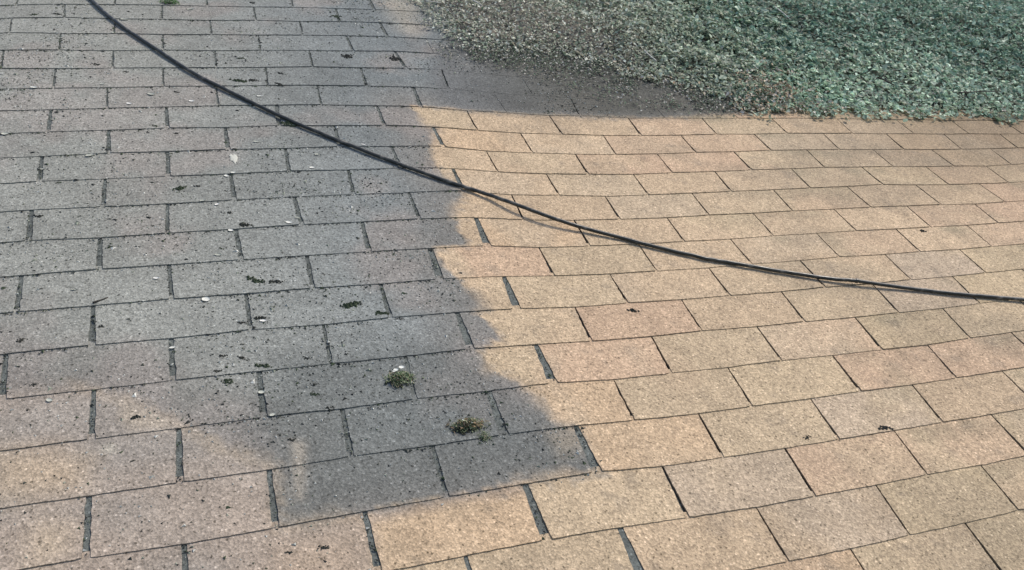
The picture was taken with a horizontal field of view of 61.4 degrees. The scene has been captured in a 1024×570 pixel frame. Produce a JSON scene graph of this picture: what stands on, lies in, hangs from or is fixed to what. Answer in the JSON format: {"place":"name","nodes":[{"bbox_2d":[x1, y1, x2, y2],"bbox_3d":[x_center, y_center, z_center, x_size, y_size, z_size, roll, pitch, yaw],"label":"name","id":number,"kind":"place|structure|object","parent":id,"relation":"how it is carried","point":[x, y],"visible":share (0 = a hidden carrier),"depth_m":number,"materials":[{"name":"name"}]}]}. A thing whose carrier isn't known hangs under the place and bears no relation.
{"place":"outdoors","nodes":[
{"label":"outdoors","id":0,"kind":"place"},
{"bbox_2d":[435,0,1023,112],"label":"soil bank","id":1,"kind":"structure","parent":0,"point":[567,39],"depth_m":3.64,"materials":[{"name":"green plant"}]},
{"bbox_2d":[0,0,1023,569],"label":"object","id":2,"kind":"structure","parent":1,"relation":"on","point":[698,400],"depth_m":2.06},
{"bbox_2d":[130,414,143,418],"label":"moss crumb","id":3,"kind":"object","parent":2,"relation":"on","point":[135,416],"visible":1,"depth_m":1.63,"materials":[{"name":"green plant"}]},
{"bbox_2d":[159,0,179,5],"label":"weed sprig","id":4,"kind":"object","parent":2,"relation":"on","point":[169,2],"visible":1,"depth_m":3.09,"materials":[{"name":"green plant"}]},
{"bbox_2d":[172,185,186,190],"bbox_3d":[-0.857,-0.251,2.222,0.018,0.011,0.039,15,21,30],"label":"moss crumb","id":5,"kind":"object","parent":2,"relation":"on","point":[180,187],"visible":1,"depth_m":2.22,"materials":[{"name":"green plant"}]},
{"bbox_2d":[221,378,233,383],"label":"moss crumb","id":6,"kind":"object","parent":2,"relation":"on","point":[226,380],"visible":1,"depth_m":1.73,"materials":[{"name":"green plant"}]},
{"bbox_2d":[229,154,237,163],"bbox_3d":[-0.764,-0.348,2.370,0.022,0.003,0.056,-7,43,-25],"label":"bird dropping","id":7,"kind":"object","parent":2,"relation":"on","point":[233,157],"visible":1,"depth_m":2.37,"materials":[{"name":"white"}]},
{"bbox_2d":[229,78,246,82],"bbox_3d":[-0.863,-0.647,2.717,0.057,0.006,0.020,8,36,-7],"label":"moss crumb","id":8,"kind":"object","parent":2,"relation":"on","point":[238,80],"visible":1,"depth_m":2.72,"materials":[{"name":"green plant"}]},
{"bbox_2d":[239,223,253,227],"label":"moss crumb","id":9,"kind":"object","parent":2,"relation":"on","point":[244,224],"visible":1,"depth_m":2.14,"materials":[{"name":"plant"}]},
{"bbox_2d":[246,275,264,282],"bbox_3d":[-0.591,-0.013,1.984,0.047,0.006,0.023,14,36,1],"label":"moss crumb","id":10,"kind":"object","parent":2,"relation":"on","point":[254,280],"visible":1,"depth_m":1.98,"materials":[{"name":"green plant"}]},
{"bbox_2d":[254,316,269,319],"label":"moss crumb","id":11,"kind":"object","parent":2,"relation":"on","point":[259,317],"visible":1,"depth_m":1.89,"materials":[{"name":"plant"}]},
{"bbox_2d":[254,363,271,367],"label":"moss crumb","id":12,"kind":"object","parent":2,"relation":"on","point":[263,365],"visible":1,"depth_m":1.77,"materials":[{"name":"green plant"}]},
{"bbox_2d":[264,279,286,283],"bbox_3d":[-0.547,-0.009,1.991,0.054,0.005,0.016,-3,39,-20],"label":"moss crumb","id":13,"kind":"object","parent":2,"relation":"on","point":[274,281],"visible":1,"depth_m":1.99,"materials":[{"name":"plant"}]},
{"bbox_2d":[279,120,296,126],"bbox_3d":[-0.666,-0.484,2.565,0.053,0.008,0.034,6,37,-10],"label":"moss crumb","id":14,"kind":"object","parent":2,"relation":"on","point":[287,122],"visible":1,"depth_m":2.56,"materials":[{"name":"green plant"}]},
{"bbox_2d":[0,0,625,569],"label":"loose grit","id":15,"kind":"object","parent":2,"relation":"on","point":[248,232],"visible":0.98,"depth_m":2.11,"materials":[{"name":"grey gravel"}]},
{"bbox_2d":[341,54,352,58],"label":"moss crumb","id":16,"kind":"object","parent":2,"relation":"on","point":[347,55],"visible":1,"depth_m":2.99,"materials":[{"name":"green plant"}]},
{"bbox_2d":[340,301,360,308],"bbox_3d":[-0.367,0.044,1.971,0.051,0.006,0.025,-15,45,-33],"label":"moss crumb","id":17,"kind":"object","parent":2,"relation":"on","point":[350,304],"visible":1,"depth_m":1.97,"materials":[{"name":"green plant"}]},
{"bbox_2d":[375,310,388,315],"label":"moss crumb","id":18,"kind":"object","parent":2,"relation":"on","point":[379,312],"visible":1,"depth_m":1.97,"materials":[{"name":"plant"}]},
{"bbox_2d":[385,55,401,60],"bbox_3d":[-0.415,-0.804,3.048,0.061,0.008,0.043,12,36,-1],"label":"moss crumb","id":19,"kind":"object","parent":2,"relation":"on","point":[393,58],"visible":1,"depth_m":3.04,"materials":[{"name":"green plant"}]},
{"bbox_2d":[378,365,423,387],"bbox_3d":[-0.232,0.195,1.811,0.099,0.035,0.060,-3,39,-21],"label":"moss tuft","id":20,"kind":"object","parent":2,"relation":"on","point":[398,376],"visible":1,"depth_m":1.80,"materials":[{"name":"green plant"}]},
{"bbox_2d":[445,415,490,433],"bbox_3d":[-0.088,0.282,1.739,0.100,0.040,0.049,-3,39,-21],"label":"moss tuft","id":21,"kind":"object","parent":2,"relation":"on","point":[465,424],"visible":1,"depth_m":1.73,"materials":[{"name":"green plant"}]},
{"bbox_2d":[476,431,491,443],"bbox_3d":[-0.054,0.305,1.726,0.036,0.014,0.042,-3,39,-21],"label":"moss tuft","id":22,"kind":"object","parent":2,"relation":"on","point":[484,438],"visible":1,"depth_m":1.73,"materials":[{"name":"green plant"}]},
{"bbox_2d":[90,0,1023,300],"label":"hose","id":23,"kind":"object","parent":2,"relation":"on","point":[328,136],"visible":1,"depth_m":2.45,"materials":[{"name":"black rubber"}]},
{"bbox_2d":[426,37,1020,116],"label":"leaf litter","id":24,"kind":"object","parent":2,"relation":"on","point":[711,101],"visible":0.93,"depth_m":3.30,"materials":[{"name":"plant"}]},
{"bbox_2d":[878,425,893,430],"bbox_3d":[0.854,0.325,1.971,0.043,0.005,0.017,5,37,-11],"label":"moss crumb","id":25,"kind":"object","parent":2,"relation":"on","point":[885,428],"visible":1,"depth_m":1.97,"materials":[{"name":"green plant"}]},
{"bbox_2d":[409,0,1023,124],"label":"ground cover","id":26,"kind":"object","parent":1,"relation":"on","point":[778,47],"visible":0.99,"depth_m":3.71,"materials":[{"name":"green plant"}]},
{"bbox_2d":[958,91,1000,92],"bbox_3d":[2.049,-0.846,3.775,0.283,0.007,0.014,-9,42,-27],"label":"twig","id":27,"kind":"object","parent":26,"relation":"on","point":[978,91],"visible":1,"depth_m":3.77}
]}

